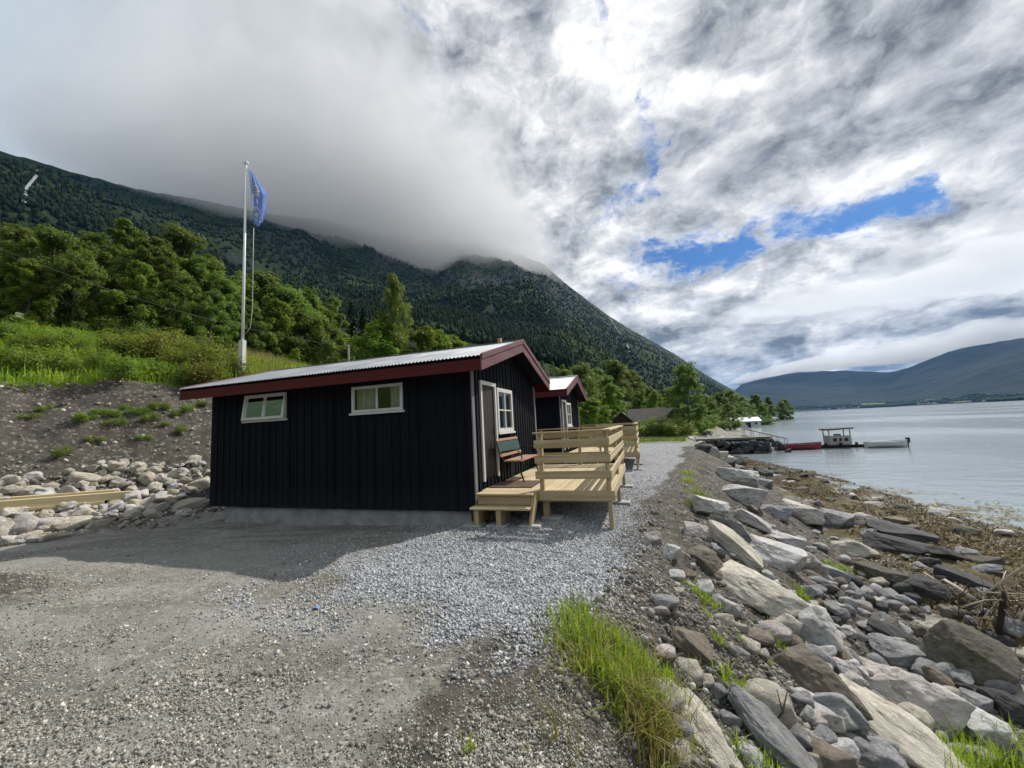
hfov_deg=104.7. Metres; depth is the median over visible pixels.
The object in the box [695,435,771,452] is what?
stone jetty
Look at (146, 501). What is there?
heap stone
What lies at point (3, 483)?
heap stone
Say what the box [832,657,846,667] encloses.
bank stone
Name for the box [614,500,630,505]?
concrete pad
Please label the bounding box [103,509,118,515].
heap stone
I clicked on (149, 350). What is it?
shrub
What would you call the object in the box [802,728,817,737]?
bank stone
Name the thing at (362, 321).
spruce tree
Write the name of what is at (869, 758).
boulder
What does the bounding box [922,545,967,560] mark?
boulder
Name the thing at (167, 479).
heap stone
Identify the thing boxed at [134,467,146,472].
heap stone
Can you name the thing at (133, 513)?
field stone
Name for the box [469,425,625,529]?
timber deck
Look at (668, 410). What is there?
boat hut
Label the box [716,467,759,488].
boulder
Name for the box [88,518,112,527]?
field stone
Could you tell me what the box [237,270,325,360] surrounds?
broadleaf tree
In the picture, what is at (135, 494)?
heap stone
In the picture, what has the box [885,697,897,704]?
boulder
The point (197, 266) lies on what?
broadleaf tree
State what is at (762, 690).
bank stone
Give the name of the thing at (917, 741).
boulder
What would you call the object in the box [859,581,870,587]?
beach stone
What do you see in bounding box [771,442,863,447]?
pontoon
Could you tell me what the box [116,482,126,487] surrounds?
heap stone
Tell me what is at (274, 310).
broadleaf tree
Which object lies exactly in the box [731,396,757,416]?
broadleaf tree
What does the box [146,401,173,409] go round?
shrub
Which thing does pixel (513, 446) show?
garden bench
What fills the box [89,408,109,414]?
shrub
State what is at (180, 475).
heap stone
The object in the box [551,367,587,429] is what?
broadleaf tree
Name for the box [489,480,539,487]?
doormat
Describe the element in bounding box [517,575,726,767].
grass
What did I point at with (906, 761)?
bank stone
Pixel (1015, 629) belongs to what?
bank stone
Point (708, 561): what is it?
boulder
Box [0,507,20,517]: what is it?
heap stone
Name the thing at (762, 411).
broadleaf tree
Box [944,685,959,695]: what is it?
bank stone
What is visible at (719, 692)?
bank stone
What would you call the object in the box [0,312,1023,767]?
ground
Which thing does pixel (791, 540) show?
boulder
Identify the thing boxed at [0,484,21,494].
heap stone
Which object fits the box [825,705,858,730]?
bank stone
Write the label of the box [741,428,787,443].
gangway
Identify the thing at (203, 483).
field stone
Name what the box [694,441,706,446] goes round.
shore stone
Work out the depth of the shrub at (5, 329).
15.76 m
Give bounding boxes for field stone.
[0,520,14,535]
[10,514,39,533]
[15,533,31,538]
[38,517,66,525]
[40,483,61,488]
[43,531,74,541]
[63,515,93,526]
[66,472,101,482]
[85,464,100,471]
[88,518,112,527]
[98,469,107,475]
[106,499,124,506]
[107,460,125,471]
[121,509,141,518]
[129,462,146,472]
[138,471,155,484]
[143,502,161,510]
[163,495,178,504]
[167,489,182,495]
[171,498,207,509]
[188,478,209,488]
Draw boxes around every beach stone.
[821,584,834,593]
[832,576,847,587]
[832,593,846,599]
[843,603,856,614]
[844,590,861,599]
[845,572,862,586]
[856,608,867,616]
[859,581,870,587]
[865,594,875,605]
[868,585,883,596]
[874,600,888,612]
[882,588,898,594]
[886,600,904,610]
[889,582,913,593]
[899,613,912,620]
[901,592,922,604]
[908,605,923,614]
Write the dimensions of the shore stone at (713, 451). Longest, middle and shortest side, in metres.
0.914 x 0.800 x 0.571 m
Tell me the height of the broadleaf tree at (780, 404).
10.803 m
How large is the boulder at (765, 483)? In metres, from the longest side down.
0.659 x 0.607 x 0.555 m
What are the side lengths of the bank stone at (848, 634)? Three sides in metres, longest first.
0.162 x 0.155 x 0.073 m
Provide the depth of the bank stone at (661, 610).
3.73 m
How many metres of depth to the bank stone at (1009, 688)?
4.57 m
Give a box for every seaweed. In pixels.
[731,455,1023,610]
[815,472,1023,525]
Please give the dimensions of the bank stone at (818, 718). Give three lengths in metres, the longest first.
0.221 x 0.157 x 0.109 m
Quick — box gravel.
[199,474,684,690]
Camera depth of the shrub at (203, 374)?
14.66 m
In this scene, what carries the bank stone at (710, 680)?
on the ground at (208, 536)
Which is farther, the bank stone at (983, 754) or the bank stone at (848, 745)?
the bank stone at (983, 754)
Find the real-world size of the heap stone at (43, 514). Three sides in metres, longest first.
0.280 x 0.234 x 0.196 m
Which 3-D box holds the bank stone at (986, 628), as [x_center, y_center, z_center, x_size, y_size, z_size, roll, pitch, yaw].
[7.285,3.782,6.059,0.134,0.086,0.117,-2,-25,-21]
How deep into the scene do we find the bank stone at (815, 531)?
10.73 m
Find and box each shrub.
[0,320,28,339]
[0,342,26,361]
[0,343,54,373]
[3,336,35,349]
[14,329,67,351]
[15,316,54,333]
[16,412,44,419]
[18,348,78,374]
[33,404,54,411]
[34,326,83,351]
[49,446,75,458]
[60,358,92,378]
[64,335,96,353]
[70,411,99,421]
[81,346,118,370]
[83,435,107,442]
[88,311,133,334]
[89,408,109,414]
[91,327,148,359]
[91,351,143,381]
[98,408,122,417]
[100,417,129,425]
[110,322,143,338]
[112,326,182,361]
[118,403,131,410]
[126,406,151,414]
[130,320,171,342]
[133,358,154,375]
[136,434,153,440]
[138,412,160,421]
[141,325,193,354]
[143,357,179,379]
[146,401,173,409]
[155,341,202,370]
[159,420,169,426]
[167,363,197,385]
[168,331,221,354]
[169,409,183,415]
[171,424,188,432]
[172,355,232,386]
[174,344,191,352]
[178,335,238,366]
[179,404,194,411]
[187,332,238,358]
[195,400,207,406]
[198,348,255,377]
[630,419,659,436]
[646,416,667,435]
[649,412,686,434]
[658,419,697,436]
[691,417,710,429]
[702,414,719,427]
[717,417,732,429]
[760,415,773,424]
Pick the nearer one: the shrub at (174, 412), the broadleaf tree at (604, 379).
the shrub at (174, 412)
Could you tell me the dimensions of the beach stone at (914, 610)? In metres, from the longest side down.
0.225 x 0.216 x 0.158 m
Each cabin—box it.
[179,338,549,525]
[534,375,586,464]
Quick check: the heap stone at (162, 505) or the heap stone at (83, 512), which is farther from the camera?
the heap stone at (162, 505)
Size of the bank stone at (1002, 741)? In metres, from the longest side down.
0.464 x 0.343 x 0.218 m
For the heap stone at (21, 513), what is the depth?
8.70 m
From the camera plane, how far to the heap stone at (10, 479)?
9.32 m
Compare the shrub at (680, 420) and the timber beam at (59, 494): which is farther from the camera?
the shrub at (680, 420)
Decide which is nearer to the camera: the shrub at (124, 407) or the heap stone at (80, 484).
the heap stone at (80, 484)
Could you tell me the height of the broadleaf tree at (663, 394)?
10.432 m
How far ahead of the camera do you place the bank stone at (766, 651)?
4.08 m
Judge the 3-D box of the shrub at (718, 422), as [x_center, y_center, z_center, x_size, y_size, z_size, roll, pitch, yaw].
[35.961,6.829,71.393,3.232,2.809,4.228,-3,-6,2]
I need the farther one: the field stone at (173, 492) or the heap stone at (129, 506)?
the field stone at (173, 492)
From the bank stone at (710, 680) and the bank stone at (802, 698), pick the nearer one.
the bank stone at (710, 680)
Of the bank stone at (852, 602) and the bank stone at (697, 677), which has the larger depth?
the bank stone at (852, 602)
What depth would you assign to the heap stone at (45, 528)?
8.50 m
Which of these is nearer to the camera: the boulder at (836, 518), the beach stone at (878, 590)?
the beach stone at (878, 590)
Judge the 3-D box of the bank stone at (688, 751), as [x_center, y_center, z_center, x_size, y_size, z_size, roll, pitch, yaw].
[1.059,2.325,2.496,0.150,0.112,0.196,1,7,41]
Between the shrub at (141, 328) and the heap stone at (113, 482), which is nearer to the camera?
the heap stone at (113, 482)
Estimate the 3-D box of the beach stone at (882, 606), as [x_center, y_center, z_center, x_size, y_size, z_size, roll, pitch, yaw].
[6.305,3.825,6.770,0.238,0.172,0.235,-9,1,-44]
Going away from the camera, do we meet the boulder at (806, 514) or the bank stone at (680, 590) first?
the bank stone at (680, 590)
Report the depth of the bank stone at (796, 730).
3.06 m
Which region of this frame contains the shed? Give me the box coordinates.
[627,407,666,435]
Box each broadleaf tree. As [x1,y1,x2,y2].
[0,222,50,326]
[0,223,127,329]
[0,249,22,320]
[0,258,61,333]
[19,230,141,322]
[34,251,116,336]
[94,217,160,334]
[99,260,173,333]
[101,228,196,331]
[104,222,249,337]
[135,275,212,342]
[146,254,240,341]
[177,288,240,350]
[184,278,255,351]
[223,294,273,356]
[228,270,265,347]
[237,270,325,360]
[244,284,336,362]
[252,298,307,363]
[265,310,342,365]
[268,314,357,363]
[285,285,354,361]
[322,297,361,361]
[349,318,399,359]
[366,272,419,357]
[399,325,437,353]
[418,329,452,350]
[445,334,467,347]
[540,360,545,371]
[548,361,554,374]
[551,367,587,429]
[569,361,612,431]
[579,397,614,438]
[581,367,627,423]
[596,360,637,416]
[598,383,625,423]
[620,369,647,411]
[627,389,646,408]
[642,387,663,407]
[643,391,662,407]
[658,387,677,407]
[663,361,713,432]
[686,406,715,426]
[692,394,722,421]
[703,401,720,425]
[711,391,738,424]
[717,404,744,429]
[720,389,754,417]
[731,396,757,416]
[745,394,768,419]
[756,404,771,422]
[764,396,779,420]
[773,401,793,419]
[777,399,794,419]
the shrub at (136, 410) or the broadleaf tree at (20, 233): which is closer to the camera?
the shrub at (136, 410)
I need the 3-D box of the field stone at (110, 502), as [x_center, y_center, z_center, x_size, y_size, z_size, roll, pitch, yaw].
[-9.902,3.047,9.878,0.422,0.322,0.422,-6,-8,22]
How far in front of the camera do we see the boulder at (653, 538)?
5.73 m
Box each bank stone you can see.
[649,677,666,699]
[651,594,679,609]
[653,605,670,616]
[656,643,675,661]
[656,652,676,663]
[657,676,684,710]
[668,569,685,581]
[670,736,691,767]
[673,713,693,743]
[675,587,683,595]
[675,656,704,686]
[683,568,696,578]
[689,562,696,568]
[692,753,707,767]
[695,579,713,595]
[704,673,714,687]
[708,593,723,606]
[708,682,727,701]
[709,542,725,557]
[710,570,722,580]
[714,613,736,626]
[718,596,741,617]
[719,709,741,727]
[726,552,736,559]
[734,645,750,660]
[735,622,748,633]
[738,741,753,750]
[739,746,762,767]
[741,635,759,654]
[742,678,797,729]
[746,505,758,512]
[749,628,774,646]
[754,624,764,628]
[758,620,791,642]
[761,648,769,657]
[762,534,775,540]
[762,569,774,578]
[768,613,802,635]
[783,634,803,646]
[789,690,814,708]
[789,723,812,749]
[794,687,815,701]
[799,704,814,723]
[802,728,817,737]
[804,569,822,576]
[804,579,815,584]
[804,643,836,670]
[805,546,816,552]
[806,576,831,583]
[807,737,857,767]
[808,752,822,767]
[809,708,828,726]
[811,529,820,534]
[811,584,827,593]
[811,596,824,606]
[812,542,828,551]
[812,692,870,731]
[813,500,821,505]
[814,701,833,712]
[814,724,837,744]
[819,645,836,656]
[819,709,846,732]
[823,600,843,615]
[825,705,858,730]
[831,584,839,591]
[831,616,840,621]
[831,737,860,762]
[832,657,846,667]
[834,664,867,685]
[835,608,849,620]
[835,651,852,659]
[835,731,850,736]
[837,629,845,640]
[838,554,850,562]
[838,597,857,608]
[838,671,864,685]
[840,585,847,590]
[841,625,856,638]
[841,630,853,637]
[843,646,852,656]
[844,657,860,668]
[846,557,868,565]
[846,582,867,598]
[850,666,860,674]
[853,651,862,665]
[854,627,868,641]
[856,600,873,611]
[856,665,869,680]
[857,571,865,576]
[857,619,884,631]
[859,656,872,666]
[859,732,900,754]
[860,585,875,595]
[860,735,908,767]
[861,589,869,594]
[866,652,887,663]
[866,669,873,676]
[868,577,889,585]
[878,611,889,617]
[881,589,901,601]
[883,618,900,627]
[894,594,916,606]
[898,606,909,612]
[898,702,934,729]
[899,622,913,635]
[900,554,912,559]
[902,756,910,767]
[903,670,925,680]
[909,657,935,679]
[910,566,923,571]
[912,561,928,568]
[917,557,941,566]
[919,606,931,613]
[926,568,936,574]
[933,730,949,742]
[935,575,949,581]
[935,662,955,675]
[938,605,953,617]
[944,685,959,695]
[946,741,977,755]
[949,669,974,685]
[950,607,972,618]
[954,682,974,691]
[963,615,977,624]
[967,744,998,765]
[968,732,1022,767]
[971,609,985,615]
[972,586,991,593]
[982,627,992,631]
[983,679,1018,693]
[984,630,1018,646]
[992,615,1023,637]
[1016,653,1023,662]
[1018,675,1023,684]
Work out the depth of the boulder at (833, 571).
7.55 m
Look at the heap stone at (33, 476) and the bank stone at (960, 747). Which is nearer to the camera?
the bank stone at (960, 747)
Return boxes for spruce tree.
[345,302,358,359]
[355,308,371,359]
[370,305,379,356]
[461,327,467,345]
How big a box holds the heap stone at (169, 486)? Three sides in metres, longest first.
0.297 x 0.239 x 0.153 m
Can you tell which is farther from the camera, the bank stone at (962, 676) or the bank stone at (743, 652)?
the bank stone at (962, 676)
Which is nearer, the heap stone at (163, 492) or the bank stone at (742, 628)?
the bank stone at (742, 628)
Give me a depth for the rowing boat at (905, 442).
37.05 m
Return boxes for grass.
[0,319,310,387]
[235,347,311,376]
[459,468,1023,767]
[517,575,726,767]
[623,433,688,442]
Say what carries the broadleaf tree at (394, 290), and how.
on the ground at (208, 536)
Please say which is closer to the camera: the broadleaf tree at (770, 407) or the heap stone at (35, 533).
the heap stone at (35, 533)
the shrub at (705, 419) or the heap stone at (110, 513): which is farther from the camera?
the shrub at (705, 419)
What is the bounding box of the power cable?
[0,248,346,346]
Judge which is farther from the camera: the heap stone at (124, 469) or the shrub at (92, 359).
the shrub at (92, 359)
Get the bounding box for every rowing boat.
[776,442,820,449]
[863,437,909,447]
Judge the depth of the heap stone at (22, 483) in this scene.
9.40 m
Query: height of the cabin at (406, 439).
4.370 m
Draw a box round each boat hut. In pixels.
[612,412,633,431]
[666,407,686,432]
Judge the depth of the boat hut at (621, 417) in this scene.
52.55 m
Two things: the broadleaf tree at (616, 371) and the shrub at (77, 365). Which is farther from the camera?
the broadleaf tree at (616, 371)
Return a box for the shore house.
[730,415,761,427]
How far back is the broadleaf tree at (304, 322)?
35.72 m
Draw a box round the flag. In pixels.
[248,168,266,226]
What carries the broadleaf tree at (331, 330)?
on the ground at (208, 536)
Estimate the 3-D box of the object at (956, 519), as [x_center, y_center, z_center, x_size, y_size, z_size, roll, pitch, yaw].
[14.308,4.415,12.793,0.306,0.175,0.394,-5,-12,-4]
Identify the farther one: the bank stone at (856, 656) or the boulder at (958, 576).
the boulder at (958, 576)
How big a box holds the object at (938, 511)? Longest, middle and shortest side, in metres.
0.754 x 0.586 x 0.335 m
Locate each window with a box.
[241,392,287,422]
[349,382,404,415]
[496,388,515,434]
[566,402,572,426]
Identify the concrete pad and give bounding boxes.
[462,521,485,528]
[486,522,510,528]
[519,522,542,529]
[541,514,563,521]
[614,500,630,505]
[620,484,633,487]
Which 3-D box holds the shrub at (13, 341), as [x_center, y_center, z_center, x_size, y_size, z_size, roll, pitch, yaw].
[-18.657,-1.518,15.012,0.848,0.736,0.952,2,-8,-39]
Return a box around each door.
[479,380,499,481]
[561,399,568,449]
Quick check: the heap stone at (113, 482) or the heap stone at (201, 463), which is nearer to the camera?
the heap stone at (113, 482)
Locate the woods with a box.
[790,393,1023,409]
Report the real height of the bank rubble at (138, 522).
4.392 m
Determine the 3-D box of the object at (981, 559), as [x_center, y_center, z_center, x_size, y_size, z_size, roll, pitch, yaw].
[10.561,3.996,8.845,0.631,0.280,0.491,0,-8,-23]
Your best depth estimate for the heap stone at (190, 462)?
11.86 m
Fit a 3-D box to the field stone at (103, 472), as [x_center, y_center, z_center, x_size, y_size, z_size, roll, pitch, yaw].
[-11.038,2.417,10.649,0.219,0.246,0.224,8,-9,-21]
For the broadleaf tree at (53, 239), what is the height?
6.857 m
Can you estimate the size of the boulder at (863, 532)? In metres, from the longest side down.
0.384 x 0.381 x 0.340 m
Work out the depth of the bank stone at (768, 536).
7.88 m
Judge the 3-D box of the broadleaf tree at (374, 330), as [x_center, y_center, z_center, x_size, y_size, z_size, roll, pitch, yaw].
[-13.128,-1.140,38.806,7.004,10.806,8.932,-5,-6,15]
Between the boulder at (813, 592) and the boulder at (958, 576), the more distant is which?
the boulder at (958, 576)
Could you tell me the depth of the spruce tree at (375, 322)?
65.93 m
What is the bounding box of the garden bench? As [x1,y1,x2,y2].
[495,436,538,481]
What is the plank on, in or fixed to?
on the ground at (208, 536)
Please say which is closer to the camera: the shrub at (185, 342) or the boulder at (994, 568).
the boulder at (994, 568)
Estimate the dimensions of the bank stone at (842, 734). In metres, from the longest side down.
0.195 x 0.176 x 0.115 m
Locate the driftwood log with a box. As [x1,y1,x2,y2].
[943,579,974,599]
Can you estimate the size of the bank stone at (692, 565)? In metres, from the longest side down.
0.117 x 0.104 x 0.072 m
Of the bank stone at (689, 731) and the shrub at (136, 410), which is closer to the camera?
the bank stone at (689, 731)
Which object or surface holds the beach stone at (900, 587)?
on the ground at (208, 536)
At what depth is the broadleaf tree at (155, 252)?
27.02 m
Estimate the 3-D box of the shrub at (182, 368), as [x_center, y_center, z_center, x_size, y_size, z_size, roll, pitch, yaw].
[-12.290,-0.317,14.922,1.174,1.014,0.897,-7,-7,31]
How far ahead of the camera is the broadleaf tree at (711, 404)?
75.37 m
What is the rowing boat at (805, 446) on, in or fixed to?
on the water
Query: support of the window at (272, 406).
in the cabin at (406, 439)
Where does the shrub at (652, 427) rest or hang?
on the ground at (208, 536)
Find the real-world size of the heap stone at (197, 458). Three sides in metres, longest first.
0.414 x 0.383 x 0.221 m
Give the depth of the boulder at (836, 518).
11.53 m
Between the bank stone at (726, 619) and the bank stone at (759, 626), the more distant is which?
the bank stone at (759, 626)
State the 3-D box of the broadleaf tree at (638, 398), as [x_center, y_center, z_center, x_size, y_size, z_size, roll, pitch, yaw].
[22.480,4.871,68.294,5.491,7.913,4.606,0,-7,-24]
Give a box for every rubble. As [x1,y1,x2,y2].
[0,378,224,540]
[552,458,1023,767]
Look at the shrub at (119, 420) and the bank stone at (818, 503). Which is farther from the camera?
the bank stone at (818, 503)
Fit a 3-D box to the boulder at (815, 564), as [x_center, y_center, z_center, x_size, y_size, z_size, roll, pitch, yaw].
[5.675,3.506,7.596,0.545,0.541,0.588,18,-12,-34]
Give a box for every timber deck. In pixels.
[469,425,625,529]
[565,422,639,468]
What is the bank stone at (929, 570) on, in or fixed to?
on the ground at (208, 536)
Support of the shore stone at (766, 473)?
on the ground at (208, 536)
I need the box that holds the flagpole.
[238,161,253,376]
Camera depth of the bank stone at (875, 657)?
5.01 m
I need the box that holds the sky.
[0,0,1023,389]
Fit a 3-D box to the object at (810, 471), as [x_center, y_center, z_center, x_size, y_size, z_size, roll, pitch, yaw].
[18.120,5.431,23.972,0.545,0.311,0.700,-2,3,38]
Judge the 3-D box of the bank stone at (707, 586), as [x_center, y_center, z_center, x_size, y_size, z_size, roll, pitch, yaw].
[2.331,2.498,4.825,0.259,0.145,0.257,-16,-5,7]
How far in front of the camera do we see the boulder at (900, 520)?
12.25 m
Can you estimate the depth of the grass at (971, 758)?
3.04 m
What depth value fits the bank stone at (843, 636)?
5.24 m
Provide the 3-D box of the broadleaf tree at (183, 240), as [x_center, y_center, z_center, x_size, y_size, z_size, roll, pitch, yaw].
[-27.069,-7.400,32.712,9.400,11.067,8.340,0,-7,-26]
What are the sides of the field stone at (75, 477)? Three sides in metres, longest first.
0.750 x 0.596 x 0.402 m
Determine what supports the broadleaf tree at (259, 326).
on the ground at (208, 536)
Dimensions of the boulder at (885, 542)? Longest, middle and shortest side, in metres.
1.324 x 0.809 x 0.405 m
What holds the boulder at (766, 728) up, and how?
on the ground at (208, 536)
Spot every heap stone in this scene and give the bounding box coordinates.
[0,475,20,484]
[0,480,6,485]
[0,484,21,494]
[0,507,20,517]
[0,535,17,545]
[7,508,23,518]
[8,539,19,545]
[10,486,36,495]
[11,480,26,486]
[14,512,34,517]
[15,539,26,544]
[22,471,42,481]
[25,530,42,539]
[27,537,39,541]
[30,490,54,494]
[35,487,54,491]
[35,525,50,531]
[36,510,52,517]
[52,522,73,530]
[54,512,66,516]
[55,502,73,510]
[56,485,79,492]
[63,467,75,474]
[63,501,77,508]
[66,509,75,515]
[66,524,81,530]
[71,508,95,515]
[72,480,90,487]
[74,504,92,511]
[79,529,89,535]
[81,486,95,490]
[91,511,101,515]
[95,460,105,465]
[97,509,108,513]
[98,504,108,509]
[100,474,112,482]
[101,464,108,469]
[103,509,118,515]
[107,500,124,510]
[109,480,119,486]
[114,466,126,471]
[116,477,126,481]
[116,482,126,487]
[117,523,125,527]
[118,458,128,461]
[121,490,142,501]
[125,504,139,510]
[126,485,137,490]
[126,499,141,504]
[131,505,143,510]
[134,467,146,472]
[139,497,151,505]
[141,489,148,496]
[141,508,156,517]
[146,466,162,473]
[146,481,162,491]
[148,511,162,517]
[151,493,170,501]
[153,473,166,480]
[153,487,163,491]
[154,502,169,509]
[155,491,167,493]
[159,477,173,484]
[164,479,177,486]
[166,482,177,489]
[167,470,177,477]
[171,483,183,488]
[175,510,181,516]
[176,467,188,474]
[176,477,191,483]
[176,493,186,499]
[177,473,185,477]
[181,509,193,515]
[184,486,196,493]
[185,460,193,464]
[186,455,201,461]
[197,461,206,465]
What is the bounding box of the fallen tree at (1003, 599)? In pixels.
[954,565,1023,634]
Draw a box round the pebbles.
[0,542,645,767]
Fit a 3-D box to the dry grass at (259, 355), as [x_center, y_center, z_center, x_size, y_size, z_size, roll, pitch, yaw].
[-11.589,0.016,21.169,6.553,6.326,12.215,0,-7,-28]
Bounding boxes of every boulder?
[644,531,662,545]
[663,543,680,559]
[670,626,719,664]
[679,687,744,767]
[683,521,710,539]
[686,545,723,574]
[690,495,729,517]
[703,520,763,571]
[706,514,751,543]
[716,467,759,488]
[720,560,809,617]
[722,484,767,507]
[728,682,817,767]
[731,508,772,533]
[749,534,807,572]
[759,478,773,487]
[760,504,792,522]
[767,530,806,549]
[772,643,872,720]
[780,498,824,524]
[796,602,843,651]
[800,585,823,598]
[801,552,828,578]
[820,508,854,527]
[824,564,854,584]
[830,540,879,558]
[839,673,967,767]
[843,640,851,648]
[845,732,884,767]
[853,560,909,583]
[860,529,876,537]
[863,531,931,555]
[864,661,975,737]
[865,518,939,544]
[866,614,920,645]
[866,633,926,669]
[870,690,884,698]
[883,516,910,524]
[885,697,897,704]
[902,574,957,601]
[911,625,928,637]
[918,619,1022,686]
[921,665,955,687]
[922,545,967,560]
[933,564,999,591]
[954,546,981,555]
[958,687,993,712]
[962,707,1021,748]
[971,564,1003,574]
[976,686,1023,725]
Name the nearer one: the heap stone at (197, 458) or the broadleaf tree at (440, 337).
the heap stone at (197, 458)
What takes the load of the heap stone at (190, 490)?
on the ground at (208, 536)
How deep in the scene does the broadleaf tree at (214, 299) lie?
26.64 m
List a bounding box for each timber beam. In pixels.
[0,489,115,500]
[0,491,129,509]
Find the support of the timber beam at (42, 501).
on the heap stone
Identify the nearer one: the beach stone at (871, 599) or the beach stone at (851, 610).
the beach stone at (851, 610)
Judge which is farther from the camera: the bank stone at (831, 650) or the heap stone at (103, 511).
the heap stone at (103, 511)
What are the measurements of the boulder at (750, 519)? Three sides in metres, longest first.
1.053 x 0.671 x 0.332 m
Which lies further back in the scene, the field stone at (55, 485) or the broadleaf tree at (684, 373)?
the broadleaf tree at (684, 373)
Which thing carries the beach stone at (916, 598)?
on the ground at (208, 536)
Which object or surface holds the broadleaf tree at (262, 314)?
on the ground at (208, 536)
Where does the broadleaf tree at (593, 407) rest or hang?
on the ground at (208, 536)
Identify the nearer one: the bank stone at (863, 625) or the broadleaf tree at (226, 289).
the bank stone at (863, 625)
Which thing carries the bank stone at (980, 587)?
on the ground at (208, 536)
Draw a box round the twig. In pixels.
[776,689,787,718]
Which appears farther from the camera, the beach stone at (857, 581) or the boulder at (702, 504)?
the boulder at (702, 504)
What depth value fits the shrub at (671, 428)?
44.41 m
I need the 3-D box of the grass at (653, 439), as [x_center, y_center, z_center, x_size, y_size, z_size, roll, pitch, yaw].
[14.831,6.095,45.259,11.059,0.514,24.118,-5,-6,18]
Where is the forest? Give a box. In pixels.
[0,156,781,414]
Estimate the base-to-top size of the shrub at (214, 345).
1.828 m
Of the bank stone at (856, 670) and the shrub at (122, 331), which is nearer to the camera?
the bank stone at (856, 670)
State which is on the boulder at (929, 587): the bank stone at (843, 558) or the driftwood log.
the driftwood log
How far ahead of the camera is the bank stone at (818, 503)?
14.41 m
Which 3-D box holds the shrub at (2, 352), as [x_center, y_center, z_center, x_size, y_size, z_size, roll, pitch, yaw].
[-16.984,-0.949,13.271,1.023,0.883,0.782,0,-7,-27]
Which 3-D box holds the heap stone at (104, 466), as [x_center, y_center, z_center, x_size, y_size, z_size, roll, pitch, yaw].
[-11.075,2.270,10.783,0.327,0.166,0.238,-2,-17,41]
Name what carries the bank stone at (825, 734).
on the ground at (208, 536)
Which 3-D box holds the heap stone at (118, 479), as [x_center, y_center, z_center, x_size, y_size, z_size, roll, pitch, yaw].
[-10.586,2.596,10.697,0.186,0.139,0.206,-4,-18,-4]
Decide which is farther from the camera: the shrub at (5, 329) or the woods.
the woods
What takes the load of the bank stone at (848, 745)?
on the ground at (208, 536)
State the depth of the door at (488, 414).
8.04 m
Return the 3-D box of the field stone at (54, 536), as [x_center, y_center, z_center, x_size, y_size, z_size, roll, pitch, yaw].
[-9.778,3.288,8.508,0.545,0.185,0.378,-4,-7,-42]
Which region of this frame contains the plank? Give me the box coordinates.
[22,501,104,510]
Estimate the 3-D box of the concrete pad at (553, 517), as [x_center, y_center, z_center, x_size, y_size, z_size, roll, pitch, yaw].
[0.709,2.371,6.940,0.340,0.100,0.280,-6,-7,25]
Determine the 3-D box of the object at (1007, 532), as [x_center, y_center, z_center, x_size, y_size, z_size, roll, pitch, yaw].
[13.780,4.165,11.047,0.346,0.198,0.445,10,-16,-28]
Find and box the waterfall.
[22,169,38,202]
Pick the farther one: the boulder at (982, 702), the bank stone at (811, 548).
the bank stone at (811, 548)
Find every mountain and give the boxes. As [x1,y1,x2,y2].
[0,151,814,416]
[734,338,1023,410]
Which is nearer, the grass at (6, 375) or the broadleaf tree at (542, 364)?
the grass at (6, 375)
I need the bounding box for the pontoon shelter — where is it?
[819,427,853,444]
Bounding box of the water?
[731,400,1023,527]
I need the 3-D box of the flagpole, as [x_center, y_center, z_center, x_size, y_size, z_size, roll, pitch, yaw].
[-11.445,-4.868,17.018,0.458,10.134,0.243,-3,-6,-4]
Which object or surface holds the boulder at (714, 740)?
on the ground at (208, 536)
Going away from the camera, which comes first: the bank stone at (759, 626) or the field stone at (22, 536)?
the bank stone at (759, 626)
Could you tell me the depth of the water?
32.83 m
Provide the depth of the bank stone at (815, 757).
2.93 m
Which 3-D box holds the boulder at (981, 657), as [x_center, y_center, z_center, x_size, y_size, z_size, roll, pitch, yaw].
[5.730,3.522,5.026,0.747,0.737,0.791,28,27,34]
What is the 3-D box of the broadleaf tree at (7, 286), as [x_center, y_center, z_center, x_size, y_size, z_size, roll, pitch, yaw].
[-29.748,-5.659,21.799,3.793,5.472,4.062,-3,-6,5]
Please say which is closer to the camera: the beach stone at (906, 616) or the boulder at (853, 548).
the beach stone at (906, 616)
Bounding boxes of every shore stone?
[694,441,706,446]
[695,444,715,452]
[708,447,720,457]
[719,451,727,457]
[722,458,736,466]
[736,457,746,464]
[753,467,763,470]
[757,469,773,476]
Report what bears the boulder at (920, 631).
on the ground at (208, 536)
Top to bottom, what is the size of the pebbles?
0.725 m
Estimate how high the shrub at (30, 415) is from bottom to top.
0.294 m
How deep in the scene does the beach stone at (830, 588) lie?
6.57 m

